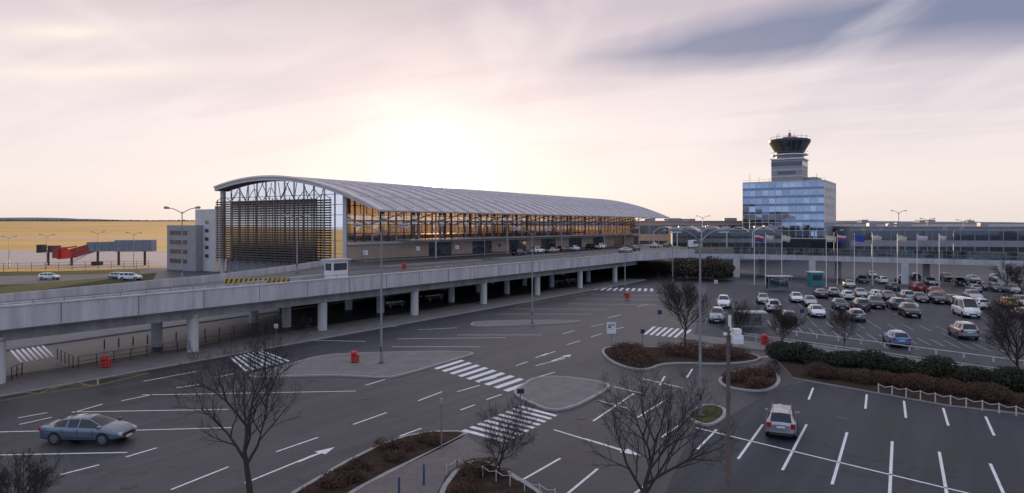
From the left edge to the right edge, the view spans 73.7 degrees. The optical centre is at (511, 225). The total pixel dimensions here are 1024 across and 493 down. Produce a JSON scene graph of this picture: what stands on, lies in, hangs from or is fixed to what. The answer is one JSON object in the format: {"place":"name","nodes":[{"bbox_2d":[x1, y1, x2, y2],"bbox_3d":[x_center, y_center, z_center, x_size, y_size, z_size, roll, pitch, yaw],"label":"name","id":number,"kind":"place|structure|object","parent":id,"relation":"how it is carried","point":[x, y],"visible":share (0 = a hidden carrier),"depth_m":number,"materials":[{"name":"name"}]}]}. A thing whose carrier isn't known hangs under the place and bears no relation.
{"place":"outdoors","nodes":[
{"label":"outdoors","id":0,"kind":"place"},
{"bbox_2d":[0,250,166,266],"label":"airport apron","id":1,"kind":"object","parent":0,"point":[27,258],"visible":0.33,"depth_m":239.37,"materials":[{"name":"concrete"}]},
{"bbox_2d":[36,239,156,264],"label":"jet bridge","id":2,"kind":"structure","parent":1,"relation":"on","point":[60,252],"depth_m":203.50,"materials":[{"name":"red paint"}]},
{"bbox_2d":[0,231,448,239],"bbox_3d":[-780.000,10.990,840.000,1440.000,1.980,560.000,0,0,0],"label":"taxiway","id":3,"kind":"structure","parent":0,"point":[162,239],"depth_m":574.97,"materials":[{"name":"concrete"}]},
{"bbox_2d":[0,221,629,271],"bbox_3d":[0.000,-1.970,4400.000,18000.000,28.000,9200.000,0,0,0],"label":"ground","id":4,"kind":"structure","parent":0,"point":[78,229],"depth_m":1064.13,"materials":[{"name":"yellow plant"}]},
{"bbox_2d":[0,219,410,222],"bbox_3d":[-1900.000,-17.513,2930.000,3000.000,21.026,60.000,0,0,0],"label":"distant tree line","id":5,"kind":"object","parent":4,"relation":"on","point":[132,220],"visible":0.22,"depth_m":2949.11,"materials":[{"name":"plant"}]},
{"bbox_2d":[0,279,645,396],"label":"pavement","id":6,"kind":"structure","parent":0,"point":[42,379],"depth_m":71.32,"materials":[{"name":"concrete"}]},
{"bbox_2d":[100,355,110,367],"bbox_3d":[-33.906,11.377,56.914,0.756,0.986,0.612,0,0,-11],"label":"red litter bin","id":7,"kind":"object","parent":6,"relation":"on","point":[105,361],"visible":1,"depth_m":56.72,"materials":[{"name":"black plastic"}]},
{"bbox_2d":[78,333,231,368],"bbox_3d":[-32.011,11.361,62.505,0.069,1.019,14.392,0,0,33],"label":"metal railing","id":8,"kind":"object","parent":6,"relation":"on","point":[113,359],"visible":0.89,"depth_m":61.28,"materials":[{"name":"metal"}]},
{"bbox_2d":[355,434,490,492],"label":"footpath","id":9,"kind":"structure","parent":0,"point":[465,447],"depth_m":33.04,"materials":[{"name":"concrete"}]},
{"bbox_2d":[0,217,914,225],"bbox_3d":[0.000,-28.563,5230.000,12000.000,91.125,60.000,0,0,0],"label":"hills","id":10,"kind":"structure","parent":0,"point":[36,218],"depth_m":5250.39,"materials":[{"name":"plant"}]},
{"bbox_2d":[0,259,1023,492],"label":"asphalt road","id":11,"kind":"structure","parent":0,"point":[179,455],"depth_m":48.70,"materials":[{"name":"asphalt"}]},
{"bbox_2d":[0,448,66,492],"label":"bare tree","id":12,"kind":"object","parent":11,"relation":"on","point":[42,477],"visible":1,"depth_m":25.62,"materials":[{"name":"brown plant"}]},
{"bbox_2d":[38,273,60,279],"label":"parked car","id":13,"kind":"object","parent":11,"relation":"on","point":[42,276],"visible":0.99,"depth_m":150.30,"materials":[{"name":"white paint"}]},
{"bbox_2d":[0,261,148,271],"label":"perimeter fence","id":14,"kind":"object","parent":11,"relation":"on","point":[31,265],"visible":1,"depth_m":179.43,"materials":[{"name":"metal"}]},
{"bbox_2d":[0,270,155,293],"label":"grass verge","id":15,"kind":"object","parent":11,"relation":"on","point":[11,288],"depth_m":145.34,"materials":[{"name":"plant"}]},
{"bbox_2d":[38,413,136,445],"bbox_3d":[-23.633,11.320,38.115,4.707,1.468,2.052,0,0,3],"label":"sedan car","id":16,"kind":"object","parent":11,"relation":"on","point":[101,429],"visible":1,"depth_m":37.37,"materials":[{"name":"blue paint"}]},
{"bbox_2d":[117,272,142,279],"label":"parked car","id":17,"kind":"object","parent":11,"relation":"on","point":[127,275],"visible":0.99,"depth_m":148.47,"materials":[{"name":"white paint"}]},
{"bbox_2d":[167,209,226,271],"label":"building","id":18,"kind":"structure","parent":11,"relation":"on","point":[196,244],"depth_m":179.02,"materials":[{"name":"concrete"}]},
{"bbox_2d":[170,220,208,262],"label":"windows","id":19,"kind":"structure","parent":18,"relation":"attached to","point":[177,251],"depth_m":181.84,"materials":[{"name":"grey glass"}]},
{"bbox_2d":[165,309,312,492],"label":"bare tree","id":20,"kind":"object","parent":11,"relation":"on","point":[244,456],"visible":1,"depth_m":29.44,"materials":[{"name":"brown plant"}]},
{"bbox_2d":[99,348,608,457],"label":"asphalt repair","id":21,"kind":"structure","parent":11,"relation":"on","point":[590,363],"depth_m":42.60,"materials":[{"name":"asphalt"}]},
{"bbox_2d":[249,351,473,377],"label":"paved traffic island","id":22,"kind":"structure","parent":11,"relation":"on","point":[394,365],"depth_m":58.15,"materials":[{"name":"concrete"}]},
{"bbox_2d":[354,223,409,362],"bbox_3d":[-11.268,5.830,58.873,5.013,12.080,0.560,0,0,9],"label":"street lamp","id":23,"kind":"object","parent":22,"relation":"on","point":[381,234],"visible":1,"depth_m":58.81,"materials":[{"name":"metal"}]},
{"bbox_2d":[291,430,467,492],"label":"planting bed","id":24,"kind":"object","parent":11,"relation":"on","point":[385,467],"visible":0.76,"depth_m":34.27,"materials":[{"name":"stone"}]},
{"bbox_2d":[301,430,440,492],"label":"brown shrub bed","id":25,"kind":"object","parent":24,"relation":"on","point":[342,477],"visible":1,"depth_m":33.28,"materials":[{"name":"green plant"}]},
{"bbox_2d":[384,297,404,307],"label":"parked car","id":26,"kind":"object","parent":11,"relation":"on","point":[389,302],"visible":0.72,"depth_m":99.38,"materials":[{"name":"grey paint"}]},
{"bbox_2d":[418,289,443,301],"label":"parked car","id":27,"kind":"object","parent":11,"relation":"on","point":[429,295],"visible":0.96,"depth_m":107.61,"materials":[{"name":"black paint"}]},
{"bbox_2d":[213,175,668,273],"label":"airport terminal","id":28,"kind":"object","parent":11,"relation":"on","point":[258,229],"visible":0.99,"depth_m":146.28,"materials":[{"name":"metal"}]},
{"bbox_2d":[439,459,541,492],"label":"planting bed","id":29,"kind":"object","parent":11,"relation":"on","point":[489,484],"visible":0.51,"depth_m":31.35,"materials":[{"name":"stone"}]},
{"bbox_2d":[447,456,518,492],"bbox_3d":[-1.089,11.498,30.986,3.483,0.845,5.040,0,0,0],"label":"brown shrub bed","id":30,"kind":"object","parent":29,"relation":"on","point":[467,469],"visible":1,"depth_m":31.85,"materials":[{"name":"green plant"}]},
{"bbox_2d":[474,393,536,478],"bbox_3d":[-0.247,9.873,30.785,2.981,4.293,3.578,0,0,0],"label":"bare tree","id":31,"kind":"object","parent":29,"relation":"on","point":[514,422],"visible":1,"depth_m":30.66,"materials":[{"name":"brown plant"}]},
{"bbox_2d":[458,459,555,492],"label":"chain fence","id":32,"kind":"object","parent":29,"relation":"on","point":[513,477],"visible":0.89,"depth_m":31.02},
{"bbox_2d":[0,246,1004,492],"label":"road markings","id":33,"kind":"object","parent":11,"relation":"on","point":[325,451],"visible":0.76,"depth_m":42.57,"materials":[{"name":"white paint"}]},
{"bbox_2d":[0,244,1023,383],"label":"elevated road viaduct","id":34,"kind":"object","parent":11,"relation":"on","point":[156,304],"visible":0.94,"depth_m":78.95,"materials":[{"name":"concrete"}]},
{"bbox_2d":[163,206,200,276],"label":"street lamp","id":35,"kind":"object","parent":34,"relation":"on","point":[196,207],"visible":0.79,"depth_m":84.78,"materials":[{"name":"metal"}]},
{"bbox_2d":[224,278,289,283],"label":"hazard barrier","id":36,"kind":"object","parent":34,"relation":"on","point":[238,280],"visible":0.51,"depth_m":78.86,"materials":[{"name":"metal"}]},
{"bbox_2d":[318,256,350,278],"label":"toll booth","id":37,"kind":"object","parent":34,"relation":"on","point":[336,266],"visible":0.82,"depth_m":87.12,"materials":[{"name":"metal"}]},
{"bbox_2d":[355,244,641,266],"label":"forecourt pavement","id":38,"kind":"structure","parent":34,"relation":"on","point":[396,265],"depth_m":143.73,"materials":[{"name":"concrete"}]},
{"bbox_2d":[653,226,774,247],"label":"vaulted canopy","id":39,"kind":"object","parent":34,"relation":"on","point":[669,227],"visible":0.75,"depth_m":218.82,"materials":[{"name":"metal"}]},
{"bbox_2d":[470,320,579,326],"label":"median kerb island","id":40,"kind":"structure","parent":11,"relation":"on","point":[493,323],"depth_m":83.28,"materials":[{"name":"concrete"}]},
{"bbox_2d":[512,227,552,323],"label":"street lamp","id":41,"kind":"object","parent":40,"relation":"on","point":[532,234],"visible":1,"depth_m":82.43,"materials":[{"name":"metal"}]},
{"bbox_2d":[514,376,610,410],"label":"paved traffic island","id":42,"kind":"structure","parent":11,"relation":"on","point":[555,393],"depth_m":48.71,"materials":[{"name":"concrete"}]},
{"bbox_2d":[583,363,740,492],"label":"bare tree","id":43,"kind":"object","parent":11,"relation":"on","point":[647,481],"visible":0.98,"depth_m":27.13,"materials":[{"name":"brown plant"}]},
{"bbox_2d":[602,346,760,369],"bbox_3d":[15.455,11.930,61.800,14.121,0.140,10.700,0,0,0],"label":"planting bed","id":44,"kind":"object","parent":11,"relation":"on","point":[665,359],"visible":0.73,"depth_m":59.87,"materials":[{"name":"stone"}]},
{"bbox_2d":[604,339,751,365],"bbox_3d":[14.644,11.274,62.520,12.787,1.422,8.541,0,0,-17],"label":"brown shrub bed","id":45,"kind":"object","parent":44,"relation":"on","point":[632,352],"visible":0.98,"depth_m":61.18,"materials":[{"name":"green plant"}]},
{"bbox_2d":[651,272,715,340],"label":"bare tree","id":46,"kind":"object","parent":44,"relation":"on","point":[689,292],"visible":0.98,"depth_m":65.78,"materials":[{"name":"brown plant"}]},
{"bbox_2d":[715,300,765,351],"bbox_3d":[21.186,9.377,63.361,4.459,5.289,2.945,0,0,-17],"label":"bare tree","id":47,"kind":"object","parent":44,"relation":"on","point":[743,315],"visible":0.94,"depth_m":63.16,"materials":[{"name":"brown plant"}]},
{"bbox_2d":[668,258,702,275],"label":"evergreen shrub","id":48,"kind":"object","parent":11,"relation":"on","point":[680,266],"visible":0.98,"depth_m":149.19,"materials":[{"name":"green plant"}]},
{"bbox_2d":[683,256,727,279],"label":"evergreen shrub","id":49,"kind":"object","parent":11,"relation":"on","point":[697,262],"visible":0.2,"depth_m":150.81,"materials":[{"name":"green plant"}]},
{"bbox_2d":[686,404,725,425],"bbox_3d":[12.306,11.930,43.114,2.305,0.140,4.913,0,0,28],"label":"planting bed","id":50,"kind":"object","parent":11,"relation":"on","point":[708,421],"visible":0.68,"depth_m":42.56,"materials":[{"name":"plant"}]},
{"bbox_2d":[670,227,729,416],"bbox_3d":[11.715,5.980,42.508,3.813,11.780,0.560,0,0,-3],"label":"street lamp","id":51,"kind":"object","parent":50,"relation":"on","point":[700,241],"visible":0.84,"depth_m":42.45,"materials":[{"name":"metal"}]},
{"bbox_2d":[701,260,735,279],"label":"evergreen shrub","id":52,"kind":"object","parent":11,"relation":"on","point":[719,271],"visible":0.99,"depth_m":147.14,"materials":[{"name":"green plant"}]},
{"bbox_2d":[669,229,782,260],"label":"building","id":53,"kind":"structure","parent":11,"relation":"on","point":[711,240],"depth_m":234.36,"materials":[{"name":"concrete"}]},
{"bbox_2d":[673,233,781,253],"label":"windows","id":54,"kind":"structure","parent":53,"relation":"attached to","point":[723,235],"depth_m":234.83,"materials":[{"name":"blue glass"}]},
{"bbox_2d":[678,225,777,228],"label":"roof plant","id":55,"kind":"object","parent":53,"relation":"on","point":[754,227],"visible":0.53,"depth_m":242.69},
{"bbox_2d":[723,315,743,492],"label":"camera mast","id":56,"kind":"object","parent":11,"relation":"on","point":[736,337],"visible":1,"depth_m":21.94,"materials":[{"name":"metal"}]},
{"bbox_2d":[718,363,782,391],"bbox_3d":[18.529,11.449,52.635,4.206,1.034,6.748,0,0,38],"label":"brown shrub bed","id":57,"kind":"object","parent":11,"relation":"on","point":[747,374],"visible":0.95,"depth_m":52.11,"materials":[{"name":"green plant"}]},
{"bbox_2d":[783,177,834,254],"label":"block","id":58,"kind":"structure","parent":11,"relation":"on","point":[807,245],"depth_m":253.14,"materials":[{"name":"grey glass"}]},
{"bbox_2d":[742,180,835,238],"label":"curtain wall frames","id":59,"kind":"structure","parent":58,"relation":"on","point":[824,205],"depth_m":256.40,"materials":[{"name":"metal"}]},
{"bbox_2d":[743,181,835,237],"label":"glass panes","id":60,"kind":"object","parent":58,"relation":"on","point":[789,207],"visible":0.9,"depth_m":257.15,"materials":[{"name":"glass"}]},
{"bbox_2d":[770,157,808,180],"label":"shaft","id":61,"kind":"object","parent":58,"relation":"on","point":[789,169],"visible":0.95,"depth_m":257.42,"materials":[{"name":"concrete"}]},
{"bbox_2d":[769,130,810,158],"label":"control cab","id":62,"kind":"object","parent":61,"relation":"on","point":[790,146],"visible":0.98,"depth_m":257.14,"materials":[{"name":"glass"}]},
{"bbox_2d":[806,271,824,285],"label":"ticket kiosk","id":63,"kind":"object","parent":11,"relation":"on","point":[814,278],"visible":1,"depth_m":135.30,"materials":[{"name":"teal paint"}]},
{"bbox_2d":[775,359,1023,414],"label":"planting bed","id":64,"kind":"object","parent":11,"relation":"on","point":[794,369],"visible":0.46,"depth_m":48.79,"materials":[{"name":"soil"}]},
{"bbox_2d":[764,341,889,369],"bbox_3d":[26.927,11.036,58.708,9.982,1.864,3.770,0,0,29],"label":"evergreen hedge","id":65,"kind":"object","parent":64,"relation":"on","point":[799,351],"visible":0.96,"depth_m":58.08,"materials":[{"name":"green plant"}]},
{"bbox_2d":[803,361,920,389],"bbox_3d":[26.630,11.329,51.983,8.494,1.264,2.731,0,0,38],"label":"brown hedge","id":66,"kind":"object","parent":64,"relation":"on","point":[821,370],"visible":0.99,"depth_m":51.61,"materials":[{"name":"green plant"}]},
{"bbox_2d":[869,354,1023,390],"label":"evergreen hedge","id":67,"kind":"object","parent":64,"relation":"on","point":[942,367],"visible":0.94,"depth_m":52.38,"materials":[{"name":"green plant"}]},
{"bbox_2d":[878,383,1023,415],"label":"chain fence","id":68,"kind":"object","parent":64,"relation":"on","point":[982,401],"visible":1,"depth_m":45.02,"materials":[{"name":"metal"}]},
{"bbox_2d":[903,372,1023,407],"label":"brown hedge","id":69,"kind":"object","parent":64,"relation":"on","point":[988,391],"visible":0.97,"depth_m":47.06,"materials":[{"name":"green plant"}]},
{"bbox_2d":[908,281,925,291],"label":"parked car","id":70,"kind":"object","parent":11,"relation":"on","point":[917,286],"visible":0.97,"depth_m":122.25,"materials":[{"name":"red paint"}]},
{"bbox_2d":[833,226,1023,258],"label":"building","id":71,"kind":"structure","parent":11,"relation":"on","point":[847,244],"depth_m":241.19,"materials":[{"name":"metal"}]},
{"bbox_2d":[866,223,988,225],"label":"roof plant","id":72,"kind":"object","parent":71,"relation":"on","point":[910,224],"visible":0.7,"depth_m":260.24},
{"bbox_2d":[836,222,1023,225],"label":"walls","id":73,"kind":"structure","parent":71,"relation":"on","point":[938,223],"depth_m":300.00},
{"bbox_2d":[851,231,1023,256],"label":"windows","id":74,"kind":"structure","parent":71,"relation":"attached to","point":[965,235],"depth_m":240.66,"materials":[{"name":"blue glass"}]},
{"bbox_2d":[986,283,1004,291],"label":"parked car","id":75,"kind":"object","parent":11,"relation":"on","point":[993,287],"visible":0.94,"depth_m":123.13,"materials":[{"name":"grey paint"}]},
{"bbox_2d":[987,256,1022,291],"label":"bare tree","id":76,"kind":"object","parent":11,"relation":"on","point":[1001,276],"visible":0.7,"depth_m":122.60,"materials":[{"name":"brown plant"}]},
{"bbox_2d":[1005,263,1023,294],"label":"bare tree","id":77,"kind":"object","parent":11,"relation":"on","point":[1010,272],"visible":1,"depth_m":118.81,"materials":[{"name":"brown plant"}]},
{"bbox_2d":[0,0,1023,221],"label":"sky","id":78,"kind":"structure","parent":0,"point":[110,109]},
{"bbox_2d":[631,221,741,243],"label":"building","id":79,"kind":"structure","parent":0,"point":[658,237],"depth_m":296.84,"materials":[{"name":"stone"}]},
{"bbox_2d":[631,225,741,244],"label":"windows","id":80,"kind":"structure","parent":79,"relation":"attached to","point":[644,229],"depth_m":297.79,"materials":[{"name":"blue glass"}]},
{"bbox_2d":[645,218,736,220],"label":"roof plant","id":81,"kind":"object","parent":79,"relation":"on","point":[681,219],"visible":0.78,"depth_m":302.57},
{"bbox_2d":[679,333,987,380],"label":"pavement","id":82,"kind":"structure","parent":0,"point":[758,346],"depth_m":69.14,"materials":[{"name":"concrete"}]},
{"bbox_2d":[767,301,807,341],"bbox_3d":[25.289,9.501,63.657,4.032,5.011,3.612,0,0,-23],"label":"bare tree","id":83,"kind":"object","parent":82,"relation":"on","point":[790,321],"visible":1,"depth_m":63.37,"materials":[{"name":"brown plant"}]},
{"bbox_2d":[827,307,863,348],"bbox_3d":[30.713,9.663,63.685,3.853,4.682,2.930,0,0,-18],"label":"bare tree","id":84,"kind":"object","parent":82,"relation":"on","point":[844,321],"visible":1,"depth_m":63.30,"materials":[{"name":"brown plant"}]},
{"bbox_2d":[745,333,998,369],"bbox_3d":[31.940,11.495,60.806,0.126,0.750,26.869,0,0,-39],"label":"guard rail","id":85,"kind":"object","parent":82,"relation":"on","point":[836,348],"visible":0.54,"depth_m":62.91,"materials":[{"name":"metal"}]},
{"bbox_2d":[971,287,1023,366],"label":"bare tree","id":86,"kind":"object","parent":82,"relation":"on","point":[1005,331],"visible":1,"depth_m":50.20,"materials":[{"name":"brown plant"}]},
{"bbox_2d":[665,282,1023,492],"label":"parking surface","id":87,"kind":"object","parent":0,"point":[968,445],"visible":0.67,"depth_m":39.70,"materials":[{"name":"asphalt"}]},
{"bbox_2d":[708,306,725,322],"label":"parked car","id":88,"kind":"object","parent":87,"relation":"on","point":[716,310],"visible":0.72,"depth_m":84.20,"materials":[{"name":"silver paint"}]},
{"bbox_2d":[716,294,730,307],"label":"parked car","id":89,"kind":"object","parent":87,"relation":"on","point":[723,300],"visible":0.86,"depth_m":98.94,"materials":[{"name":"white paint"}]},
{"bbox_2d":[764,298,780,311],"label":"parked car","id":90,"kind":"object","parent":87,"relation":"on","point":[768,304],"visible":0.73,"depth_m":93.83,"materials":[{"name":"white paint"}]},
{"bbox_2d":[764,275,792,290],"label":"trolley shelter","id":91,"kind":"object","parent":87,"relation":"on","point":[767,281],"visible":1,"depth_m":125.72,"materials":[{"name":"metal"}]},
{"bbox_2d":[765,403,798,438],"bbox_3d":[15.779,11.230,39.926,1.901,1.639,4.087,0,0,23],"label":"suv car","id":92,"kind":"object","parent":87,"relation":"on","point":[781,419],"visible":1,"depth_m":38.27,"materials":[{"name":"silver paint"}]},
{"bbox_2d":[802,295,817,306],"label":"parked car","id":93,"kind":"object","parent":87,"relation":"on","point":[808,299],"visible":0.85,"depth_m":100.87,"materials":[{"name":"silver paint"}]},
{"bbox_2d":[807,304,825,317],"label":"parked car","id":94,"kind":"object","parent":87,"relation":"on","point":[815,310],"visible":1,"depth_m":89.10,"materials":[{"name":"white paint"}]},
{"bbox_2d":[812,288,828,297],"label":"parked car","id":95,"kind":"object","parent":87,"relation":"on","point":[819,292],"visible":0.97,"depth_m":112.24,"materials":[{"name":"grey paint"}]},
{"bbox_2d":[831,298,848,309],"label":"parked car","id":96,"kind":"object","parent":87,"relation":"on","point":[836,303],"visible":0.99,"depth_m":96.93,"materials":[{"name":"grey paint"}]},
{"bbox_2d":[838,290,854,298],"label":"parked car","id":97,"kind":"object","parent":87,"relation":"on","point":[847,294],"visible":0.86,"depth_m":109.22,"materials":[{"name":"white paint"}]},
{"bbox_2d":[846,308,865,321],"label":"parked car","id":98,"kind":"object","parent":87,"relation":"on","point":[860,313],"visible":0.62,"depth_m":84.70,"materials":[{"name":"silver paint"}]},
{"bbox_2d":[850,297,870,310],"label":"parked car","id":99,"kind":"object","parent":87,"relation":"on","point":[861,302],"visible":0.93,"depth_m":95.24,"materials":[{"name":"grey paint"}]},
{"bbox_2d":[705,280,1023,351],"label":"parking bay markings","id":100,"kind":"object","parent":87,"relation":"on","point":[891,326],"visible":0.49,"depth_m":79.23,"materials":[{"name":"paint"}]},
{"bbox_2d":[866,294,884,308],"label":"parked car","id":101,"kind":"object","parent":87,"relation":"on","point":[876,301],"visible":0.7,"depth_m":98.24,"materials":[{"name":"black paint"}]},
{"bbox_2d":[886,296,905,309],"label":"parked car","id":102,"kind":"object","parent":87,"relation":"on","point":[892,302],"visible":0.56,"depth_m":96.42,"materials":[{"name":"blue paint"}]},
{"bbox_2d":[882,330,910,346],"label":"parked car","id":103,"kind":"object","parent":87,"relation":"on","point":[901,337],"visible":0.9,"depth_m":66.89,"materials":[{"name":"paint"}]},
{"bbox_2d":[776,329,1023,361],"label":"guard rail","id":104,"kind":"object","parent":87,"relation":"on","point":[964,353],"visible":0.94,"depth_m":64.56,"materials":[{"name":"metal"}]},
{"bbox_2d":[897,289,915,300],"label":"parked car","id":105,"kind":"object","parent":87,"relation":"on","point":[910,294],"visible":0.71,"depth_m":107.11,"materials":[{"name":"silver paint"}]},
{"bbox_2d":[897,301,920,317],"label":"parked car","id":106,"kind":"object","parent":87,"relation":"on","point":[905,309],"visible":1,"depth_m":89.30,"materials":[{"name":"black paint"}]},
{"bbox_2d":[914,292,928,302],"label":"parked car","id":107,"kind":"object","parent":87,"relation":"on","point":[921,296],"visible":0.76,"depth_m":105.89,"materials":[{"name":"grey paint"}]},
{"bbox_2d":[926,291,947,303],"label":"parked car","id":108,"kind":"object","parent":87,"relation":"on","point":[934,297],"visible":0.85,"depth_m":104.39,"materials":[{"name":"blue paint"}]},
{"bbox_2d":[947,320,979,339],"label":"parked car","id":109,"kind":"object","parent":87,"relation":"on","point":[958,329],"visible":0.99,"depth_m":71.47,"materials":[{"name":"silver paint"}]},
{"bbox_2d":[951,296,980,317],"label":"van","id":110,"kind":"object","parent":87,"relation":"on","point":[963,305],"visible":0.94,"depth_m":88.94,"materials":[{"name":"white paint"}]},
{"bbox_2d":[962,288,983,298],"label":"parked car","id":111,"kind":"object","parent":87,"relation":"on","point":[973,293],"visible":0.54,"depth_m":108.29,"materials":[{"name":"silver paint"}]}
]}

